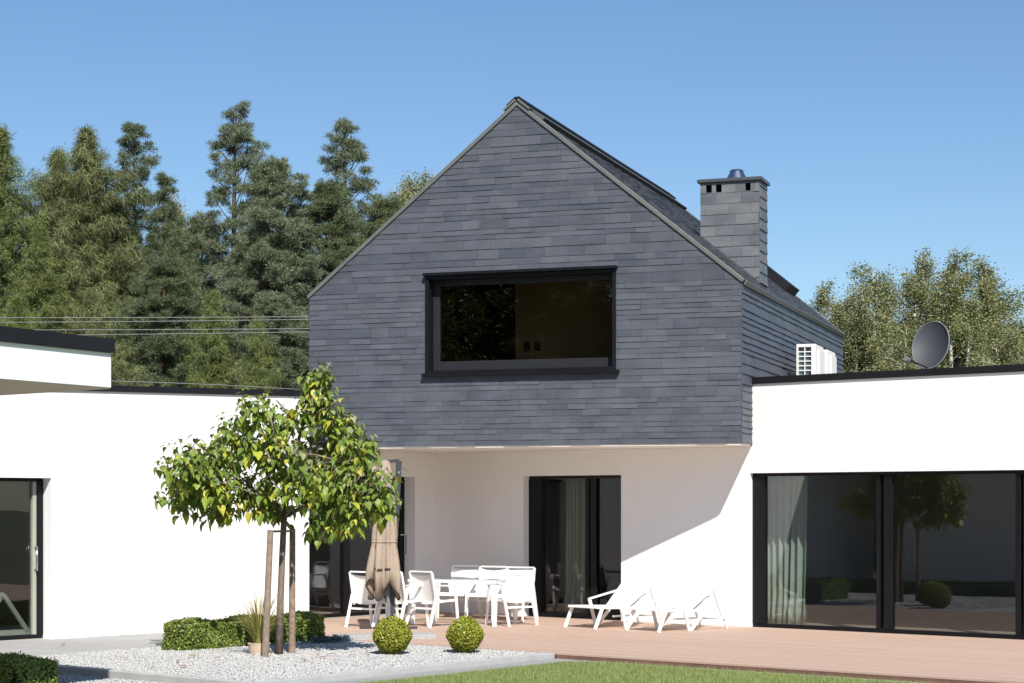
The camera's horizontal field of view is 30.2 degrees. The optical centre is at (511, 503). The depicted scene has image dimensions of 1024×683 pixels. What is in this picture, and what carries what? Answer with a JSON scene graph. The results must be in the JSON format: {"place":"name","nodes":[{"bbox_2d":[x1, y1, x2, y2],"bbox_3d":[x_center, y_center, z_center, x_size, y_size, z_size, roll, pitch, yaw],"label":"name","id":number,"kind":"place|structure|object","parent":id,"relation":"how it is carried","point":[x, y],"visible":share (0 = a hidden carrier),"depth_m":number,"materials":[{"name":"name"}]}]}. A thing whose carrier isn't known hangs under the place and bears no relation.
{"place":"outdoors","nodes":[
{"label":"outdoors","id":0,"kind":"place"},
{"bbox_2d":[0,632,164,656],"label":"path","id":1,"kind":"structure","parent":0,"point":[36,647],"depth_m":26.48,"materials":[{"name":"white concrete"}]},
{"bbox_2d":[54,673,161,682],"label":"gravel","id":2,"kind":"structure","parent":0,"point":[70,678],"depth_m":21.94,"materials":[{"name":"white gravel"}]},
{"bbox_2d":[0,651,58,682],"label":"clipped hedge","id":3,"kind":"object","parent":2,"relation":"on","point":[17,668],"visible":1,"depth_m":21.06,"materials":[{"name":"green plant"}]},
{"bbox_2d":[0,316,308,317],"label":"power line","id":4,"kind":"object","parent":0,"point":[132,317],"visible":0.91,"depth_m":43.48,"materials":[{"name":"grey metal"}]},
{"bbox_2d":[0,319,308,322],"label":"power line","id":5,"kind":"object","parent":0,"point":[157,321],"visible":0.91,"depth_m":43.54,"materials":[{"name":"grey metal"}]},
{"bbox_2d":[160,194,212,258],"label":"tree","id":6,"kind":"object","parent":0,"point":[179,205],"depth_m":78.53,"materials":[{"name":"green plant"}]},
{"bbox_2d":[89,332,289,334],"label":"power line","id":7,"kind":"object","parent":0,"point":[186,333],"visible":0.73,"depth_m":43.64,"materials":[{"name":"grey metal"}]},
{"bbox_2d":[108,328,308,329],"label":"power line","id":8,"kind":"object","parent":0,"point":[190,329],"visible":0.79,"depth_m":43.62,"materials":[{"name":"grey metal"}]},
{"bbox_2d":[118,381,299,389],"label":"power line","id":9,"kind":"object","parent":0,"point":[205,384],"visible":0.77,"depth_m":40.60,"materials":[{"name":"grey metal"}]},
{"bbox_2d":[0,0,1023,353],"label":"sky","id":10,"kind":"structure","parent":0,"point":[880,132],"materials":[{"name":"blue"}]},
{"bbox_2d":[323,659,922,682],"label":"paving strip","id":11,"kind":"object","parent":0,"point":[450,671],"visible":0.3,"depth_m":22.97,"materials":[{"name":"grey concrete"}]},
{"bbox_2d":[356,660,949,682],"bbox_3d":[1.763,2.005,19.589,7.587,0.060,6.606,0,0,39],"label":"grass","id":12,"kind":"structure","parent":0,"point":[596,671],"depth_m":22.16,"materials":[{"name":"green plant"}]},
{"bbox_2d":[309,364,1023,639],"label":"white wing","id":13,"kind":"structure","parent":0,"point":[915,518],"depth_m":32.02,"materials":[{"name":"white paint"}]},
{"bbox_2d":[321,476,403,617],"bbox_3d":[-3.055,0.733,32.800,0.142,2.435,3.401,0,0,39],"label":"terrace window","id":14,"kind":"structure","parent":13,"relation":"in","point":[345,545],"depth_m":32.96,"materials":[{"name":"black metal"}]},
{"bbox_2d":[564,478,584,613],"bbox_3d":[1.155,0.693,33.246,0.550,2.485,0.272,0,0,39],"label":"curtain","id":15,"kind":"object","parent":13,"relation":"hanging from","point":[575,545],"visible":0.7,"depth_m":33.23,"materials":[{"name":"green fabric"}]},
{"bbox_2d":[529,475,620,619],"bbox_3d":[1.148,0.733,32.560,2.091,2.435,0.142,0,0,39],"label":"terrace door","id":16,"kind":"structure","parent":13,"relation":"in","point":[602,492],"depth_m":32.28,"materials":[{"name":"black metal"}]},
{"bbox_2d":[307,96,845,452],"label":"slate house","id":17,"kind":"structure","parent":13,"relation":"on","point":[519,274],"depth_m":30.77,"materials":[{"name":"grey stone"}]},
{"bbox_2d":[421,265,619,376],"bbox_3d":[0.160,-2.920,30.652,3.330,1.690,0.410,0,0,19],"label":"window","id":18,"kind":"structure","parent":17,"relation":"in","point":[434,367],"depth_m":30.69,"materials":[{"name":"black metal"}]},
{"bbox_2d":[767,265,798,295],"bbox_3d":[5.183,-4.682,38.406,1.076,0.921,1.100,0,0,19],"label":"roof window","id":19,"kind":"structure","parent":17,"relation":"in","point":[773,275],"depth_m":37.83,"materials":[{"name":"grey glass"}]},
{"bbox_2d":[768,476,807,624],"bbox_3d":[4.415,0.693,30.540,0.820,2.485,0.247,0,0,37],"label":"curtain","id":20,"kind":"object","parent":13,"relation":"hanging from","point":[787,516],"visible":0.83,"depth_m":30.53,"materials":[{"name":"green fabric"}]},
{"bbox_2d":[796,344,824,374],"bbox_3d":[5.173,-2.305,32.930,0.385,0.870,0.820,0,0,19],"label":"air conditioner","id":21,"kind":"object","parent":13,"relation":"on","point":[810,358],"visible":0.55,"depth_m":32.63,"materials":[{"name":"white metal"}]},
{"bbox_2d":[823,350,836,373],"bbox_3d":[5.589,-2.305,34.161,0.385,0.870,0.820,0,0,19],"label":"air conditioner","id":22,"kind":"object","parent":13,"relation":"on","point":[830,362],"visible":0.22,"depth_m":33.90,"materials":[{"name":"white metal"}]},
{"bbox_2d":[752,470,1023,639],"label":"sliding window","id":23,"kind":"structure","parent":13,"relation":"in","point":[885,485],"depth_m":28.78,"materials":[{"name":"black metal"}]},
{"bbox_2d":[904,321,949,368],"bbox_3d":[6.612,-2.424,30.756,0.809,1.107,0.554,0,0,-15],"label":"satellite dish","id":24,"kind":"object","parent":13,"relation":"on","point":[930,344],"visible":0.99,"depth_m":30.87,"materials":[{"name":"paint"}]},
{"label":"ground","id":25,"kind":"structure","parent":0,"visible":0},
{"bbox_2d":[0,291,41,329],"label":"spruce tree","id":26,"kind":"object","parent":25,"relation":"on","point":[17,305],"visible":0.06,"depth_m":48.91,"materials":[{"name":"green plant"}]},
{"bbox_2d":[0,123,78,325],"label":"spruce tree","id":27,"kind":"object","parent":25,"relation":"on","point":[11,236],"visible":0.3,"depth_m":57.83,"materials":[{"name":"green plant"}]},
{"bbox_2d":[0,219,84,334],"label":"spruce tree","id":28,"kind":"object","parent":25,"relation":"on","point":[39,300],"visible":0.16,"depth_m":52.87,"materials":[{"name":"green plant"}]},
{"bbox_2d":[0,326,114,394],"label":"flat roof pavilion","id":29,"kind":"structure","parent":25,"relation":"on","point":[34,361],"depth_m":18.34,"materials":[{"name":"white paint"}]},
{"bbox_2d":[5,146,125,363],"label":"spruce tree","id":30,"kind":"object","parent":25,"relation":"on","point":[56,203],"visible":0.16,"depth_m":59.55,"materials":[{"name":"green plant"}]},
{"bbox_2d":[18,123,158,386],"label":"spruce tree","id":31,"kind":"object","parent":25,"relation":"on","point":[96,197],"visible":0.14,"depth_m":61.56,"materials":[{"name":"green plant"}]},
{"bbox_2d":[59,288,153,385],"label":"spruce tree","id":32,"kind":"object","parent":25,"relation":"on","point":[86,326],"visible":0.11,"depth_m":48.92,"materials":[{"name":"green plant"}]},
{"bbox_2d":[85,198,157,382],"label":"pine tree","id":33,"kind":"object","parent":25,"relation":"on","point":[128,232],"visible":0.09,"depth_m":62.57,"materials":[{"name":"green plant"}]},
{"bbox_2d":[55,665,251,682],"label":"kerb","id":34,"kind":"structure","parent":25,"relation":"on","point":[123,674],"depth_m":21.93,"materials":[{"name":"concrete"}]},
{"bbox_2d":[103,121,204,373],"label":"pine tree","id":35,"kind":"object","parent":25,"relation":"on","point":[136,149],"visible":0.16,"depth_m":63.77,"materials":[{"name":"green plant"}]},
{"bbox_2d":[0,385,308,640],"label":"white wing","id":36,"kind":"structure","parent":25,"relation":"on","point":[94,542],"depth_m":28.55,"materials":[{"name":"white paint"}]},
{"bbox_2d":[0,592,29,635],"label":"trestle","id":37,"kind":"object","parent":36,"relation":"in","point":[25,629],"visible":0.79,"depth_m":27.89,"materials":[{"name":"white wood"}]},
{"bbox_2d":[0,478,42,640],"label":"glass door","id":38,"kind":"structure","parent":36,"relation":"in","point":[36,484],"depth_m":27.56,"materials":[{"name":"black metal"}]},
{"bbox_2d":[122,171,202,377],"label":"pine tree","id":39,"kind":"object","parent":25,"relation":"on","point":[163,248],"visible":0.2,"depth_m":59.81,"materials":[{"name":"green plant"}]},
{"bbox_2d":[108,255,225,386],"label":"pine tree","id":40,"kind":"object","parent":25,"relation":"on","point":[168,347],"visible":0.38,"depth_m":52.43,"materials":[{"name":"green plant"}]},
{"bbox_2d":[169,215,230,357],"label":"pine tree","id":41,"kind":"object","parent":25,"relation":"on","point":[195,229],"visible":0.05,"depth_m":69.57,"materials":[{"name":"green plant"}]},
{"bbox_2d":[160,287,244,388],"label":"spruce tree","id":42,"kind":"object","parent":25,"relation":"on","point":[212,366],"visible":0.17,"depth_m":46.83,"materials":[{"name":"green plant"}]},
{"bbox_2d":[179,99,274,357],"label":"pine tree","id":43,"kind":"object","parent":25,"relation":"on","point":[236,132],"visible":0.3,"depth_m":65.53,"materials":[{"name":"green plant"}]},
{"bbox_2d":[208,220,274,359],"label":"pine tree","id":44,"kind":"object","parent":25,"relation":"on","point":[228,296],"visible":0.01,"depth_m":59.38,"materials":[{"name":"green plant"}]},
{"bbox_2d":[234,314,284,389],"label":"spruce tree","id":45,"kind":"object","parent":25,"relation":"on","point":[260,363],"visible":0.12,"depth_m":45.91,"materials":[{"name":"green plant"}]},
{"bbox_2d":[200,153,342,388],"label":"pine tree","id":46,"kind":"object","parent":25,"relation":"on","point":[271,249],"visible":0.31,"depth_m":56.53,"materials":[{"name":"green plant"}]},
{"bbox_2d":[234,290,309,436],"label":"pine tree","id":47,"kind":"object","parent":25,"relation":"on","point":[290,353],"visible":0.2,"depth_m":47.50,"materials":[{"name":"green plant"}]},
{"bbox_2d":[265,176,365,382],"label":"pine tree","id":48,"kind":"object","parent":25,"relation":"on","point":[329,197],"visible":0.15,"depth_m":57.35,"materials":[{"name":"green plant"}]},
{"bbox_2d":[315,116,391,264],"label":"pine tree","id":49,"kind":"object","parent":25,"relation":"on","point":[353,149],"visible":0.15,"depth_m":64.09,"materials":[{"name":"green plant"}]},
{"bbox_2d":[351,194,403,247],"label":"pine tree","id":50,"kind":"object","parent":25,"relation":"on","point":[381,212],"visible":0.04,"depth_m":59.43,"materials":[{"name":"green plant"}]},
{"bbox_2d":[366,179,424,217],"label":"birch tree","id":51,"kind":"object","parent":25,"relation":"on","point":[404,189],"visible":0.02,"depth_m":73.07,"materials":[{"name":"green plant"}]},
{"bbox_2d":[245,653,554,682],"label":"kerb","id":52,"kind":"structure","parent":25,"relation":"on","point":[411,669],"depth_m":22.72,"materials":[{"name":"concrete"}]},
{"bbox_2d":[387,167,433,206],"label":"birch tree","id":53,"kind":"object","parent":25,"relation":"on","point":[410,193],"visible":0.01,"depth_m":73.00,"materials":[{"name":"green plant"}]},
{"bbox_2d":[411,645,996,682],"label":"deck frame","id":54,"kind":"object","parent":25,"relation":"on","point":[854,675],"visible":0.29,"depth_m":22.82,"materials":[{"name":"brown wood"}]},
{"bbox_2d":[323,612,1023,682],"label":"deck","id":55,"kind":"structure","parent":54,"relation":"on","point":[959,658],"depth_m":26.18,"materials":[{"name":"wood"}]},
{"bbox_2d":[332,633,372,641],"bbox_3d":[-2.238,1.930,27.442,0.633,0.100,0.420,0,0,-18],"label":"stone slab","id":56,"kind":"object","parent":55,"relation":"on","point":[357,636],"depth_m":27.26,"materials":[{"name":"grey stone"}]},
{"bbox_2d":[345,571,398,628],"bbox_3d":[-2.215,1.506,30.085,0.596,0.901,0.673,0,0,36],"label":"garden armchair","id":57,"kind":"object","parent":55,"relation":"on","point":[359,592],"visible":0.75,"depth_m":30.02,"materials":[{"name":"white plastic"}]},
{"bbox_2d":[359,459,416,628],"bbox_3d":[-1.944,0.622,29.686,0.707,2.654,0.747,0,0,45],"label":"folded parasol","id":58,"kind":"object","parent":55,"relation":"on","point":[383,572],"visible":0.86,"depth_m":29.49,"materials":[{"name":"beige fabric"}]},
{"bbox_2d":[375,571,428,626],"bbox_3d":[-1.751,1.506,30.212,0.596,0.901,0.673,0,0,44],"label":"garden armchair","id":59,"kind":"object","parent":55,"relation":"on","point":[403,601],"visible":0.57,"depth_m":29.99,"materials":[{"name":"white plastic"}]},
{"bbox_2d":[412,633,436,638],"bbox_3d":[-1.519,1.935,27.648,0.782,0.090,0.420,0,0,-15],"label":"stone slab","id":60,"kind":"object","parent":55,"relation":"on","point":[424,635],"depth_m":27.52,"materials":[{"name":"grey stone"}]},
{"bbox_2d":[405,570,458,627],"bbox_3d":[-1.273,1.506,30.212,0.596,0.901,0.673,0,0,44],"label":"garden armchair","id":61,"kind":"object","parent":55,"relation":"on","point":[427,591],"visible":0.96,"depth_m":30.12,"materials":[{"name":"white plastic"}]},
{"bbox_2d":[437,565,483,617],"bbox_3d":[-0.889,1.506,32.592,0.596,0.901,0.673,0,0,24],"label":"garden armchair","id":62,"kind":"object","parent":55,"relation":"on","point":[461,589],"visible":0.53,"depth_m":32.72,"materials":[{"name":"white plastic"}]},
{"bbox_2d":[408,576,517,625],"bbox_3d":[-0.780,1.577,30.950,1.640,0.747,1.000,0,0,24],"label":"garden table","id":63,"kind":"object","parent":55,"relation":"on","point":[494,581],"visible":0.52,"depth_m":30.57,"materials":[{"name":"white plastic"}]},
{"bbox_2d":[464,566,511,618],"bbox_3d":[-0.405,1.506,32.192,0.596,0.901,0.673,0,0,24],"label":"garden armchair","id":64,"kind":"object","parent":55,"relation":"on","point":[481,589],"visible":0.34,"depth_m":32.35,"materials":[{"name":"white plastic"}]},
{"bbox_2d":[485,570,537,626],"bbox_3d":[-0.005,1.506,30.583,0.596,0.901,0.673,0,0,-36],"label":"garden armchair","id":65,"kind":"object","parent":55,"relation":"on","point":[516,589],"visible":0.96,"depth_m":30.48,"materials":[{"name":"white plastic"}]},
{"bbox_2d":[491,566,538,621],"bbox_3d":[0.052,1.506,31.792,0.596,0.901,0.673,0,0,24],"label":"garden armchair","id":66,"kind":"object","parent":55,"relation":"on","point":[533,588],"visible":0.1,"depth_m":31.89,"materials":[{"name":"white plastic"}]},
{"bbox_2d":[563,573,664,629],"bbox_3d":[1.659,1.549,30.283,1.598,0.838,0.745,0,0,-40],"label":"sun lounger","id":67,"kind":"object","parent":55,"relation":"on","point":[631,591],"visible":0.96,"depth_m":30.43,"materials":[{"name":"white plastic"}]},
{"bbox_2d":[625,575,727,632],"bbox_3d":[2.587,1.549,29.523,1.598,0.838,0.745,0,0,-40],"label":"sun lounger","id":68,"kind":"object","parent":55,"relation":"on","point":[693,594],"visible":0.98,"depth_m":29.66,"materials":[{"name":"white plastic"}]},
{"bbox_2d":[805,278,852,338],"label":"birch tree","id":69,"kind":"object","parent":25,"relation":"on","point":[821,304],"visible":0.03,"depth_m":59.65,"materials":[{"name":"green plant"}]},
{"bbox_2d":[824,297,902,364],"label":"birch tree","id":70,"kind":"object","parent":25,"relation":"on","point":[829,318],"depth_m":65.16,"materials":[{"name":"green plant"}]},
{"bbox_2d":[826,280,908,369],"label":"birch tree","id":71,"kind":"object","parent":25,"relation":"on","point":[843,318],"visible":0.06,"depth_m":62.08,"materials":[{"name":"green plant"}]},
{"bbox_2d":[833,279,919,372],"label":"birch tree","id":72,"kind":"object","parent":25,"relation":"on","point":[854,365],"visible":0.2,"depth_m":57.74,"materials":[{"name":"green plant"}]},
{"bbox_2d":[839,260,924,372],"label":"birch tree","id":73,"kind":"object","parent":25,"relation":"on","point":[881,301],"visible":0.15,"depth_m":58.28,"materials":[{"name":"green plant"}]},
{"bbox_2d":[870,319,921,370],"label":"birch tree","id":74,"kind":"object","parent":25,"relation":"on","point":[904,341],"visible":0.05,"depth_m":54.36,"materials":[{"name":"green plant"}]},
{"bbox_2d":[888,268,939,367],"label":"birch tree","id":75,"kind":"object","parent":25,"relation":"on","point":[910,313],"visible":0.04,"depth_m":63.98,"materials":[{"name":"green plant"}]},
{"bbox_2d":[892,302,953,361],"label":"birch tree","id":76,"kind":"object","parent":25,"relation":"on","point":[904,312],"depth_m":66.93,"materials":[{"name":"green plant"}]},
{"bbox_2d":[892,247,954,366],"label":"birch tree","id":77,"kind":"object","parent":25,"relation":"on","point":[917,284],"visible":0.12,"depth_m":62.17,"materials":[{"name":"green plant"}]},
{"bbox_2d":[905,267,994,367],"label":"birch tree","id":78,"kind":"object","parent":25,"relation":"on","point":[953,306],"visible":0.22,"depth_m":58.95,"materials":[{"name":"green plant"}]},
{"bbox_2d":[901,246,1020,367],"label":"birch tree","id":79,"kind":"object","parent":25,"relation":"on","point":[954,266],"visible":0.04,"depth_m":61.24,"materials":[{"name":"green plant"}]},
{"bbox_2d":[909,254,1023,369],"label":"birch tree","id":80,"kind":"object","parent":25,"relation":"on","point":[984,271],"visible":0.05,"depth_m":60.36,"materials":[{"name":"green plant"}]},
{"bbox_2d":[946,289,1006,366],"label":"birch tree","id":81,"kind":"object","parent":25,"relation":"on","point":[967,330],"visible":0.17,"depth_m":56.98,"materials":[{"name":"green plant"}]},
{"bbox_2d":[959,275,1023,364],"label":"birch tree","id":82,"kind":"object","parent":25,"relation":"on","point":[986,294],"visible":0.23,"depth_m":58.10,"materials":[{"name":"green plant"}]},
{"bbox_2d":[968,322,1023,366],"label":"birch tree","id":83,"kind":"object","parent":25,"relation":"on","point":[1013,335],"visible":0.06,"depth_m":54.12,"materials":[{"name":"green plant"}]},
{"bbox_2d":[981,299,1023,355],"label":"birch tree","id":84,"kind":"object","parent":25,"relation":"on","point":[1020,306],"depth_m":65.11,"materials":[{"name":"green plant"}]},
{"label":"gravel base","id":85,"kind":"structure","parent":0,"visible":0},
{"bbox_2d":[37,640,544,681],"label":"gravel","id":86,"kind":"structure","parent":85,"relation":"on","point":[241,663],"depth_m":23.94,"materials":[{"name":"white gravel"}]},
{"bbox_2d":[161,610,325,650],"bbox_3d":[-3.711,1.752,26.531,0.567,0.491,2.880,0,0,39],"label":"clipped hedge","id":87,"kind":"object","parent":86,"relation":"on","point":[188,633],"visible":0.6,"depth_m":25.94,"materials":[{"name":"green plant"}]},
{"bbox_2d":[213,582,306,653],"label":"potted grass","id":88,"kind":"object","parent":86,"relation":"on","point":[255,630],"depth_m":24.76,"materials":[{"name":"plant"}]},
{"bbox_2d":[262,529,295,656],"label":"stakes","id":89,"kind":"object","parent":86,"relation":"on","point":[267,602],"visible":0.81,"depth_m":24.36,"materials":[{"name":"brown wood"}]},
{"bbox_2d":[153,361,406,654],"bbox_3d":[-3.058,0.053,24.740,3.454,3.836,1.918,0,0,0],"label":"young tree","id":90,"kind":"object","parent":86,"relation":"on","point":[328,493],"visible":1,"depth_m":24.40,"materials":[{"name":"green plant"}]},
{"bbox_2d":[303,635,352,642],"bbox_3d":[-2.621,1.919,26.976,0.705,0.123,0.752,0,0,-9],"label":"creeping plant","id":91,"kind":"object","parent":86,"relation":"on","point":[324,638],"visible":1,"depth_m":26.87,"materials":[{"name":"green plant"}]},
{"bbox_2d":[372,615,412,654],"bbox_3d":[-1.565,1.716,24.828,0.546,0.528,0.536,0,0,0],"label":"box ball","id":92,"kind":"object","parent":86,"relation":"on","point":[393,634],"visible":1,"depth_m":24.67,"materials":[{"name":"green plant"}]},
{"bbox_2d":[446,614,484,652],"bbox_3d":[-0.618,1.719,25.084,0.525,0.521,0.534,0,0,0],"label":"box ball","id":93,"kind":"object","parent":86,"relation":"on","point":[466,634],"visible":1,"depth_m":24.92,"materials":[{"name":"green plant"}]}
]}

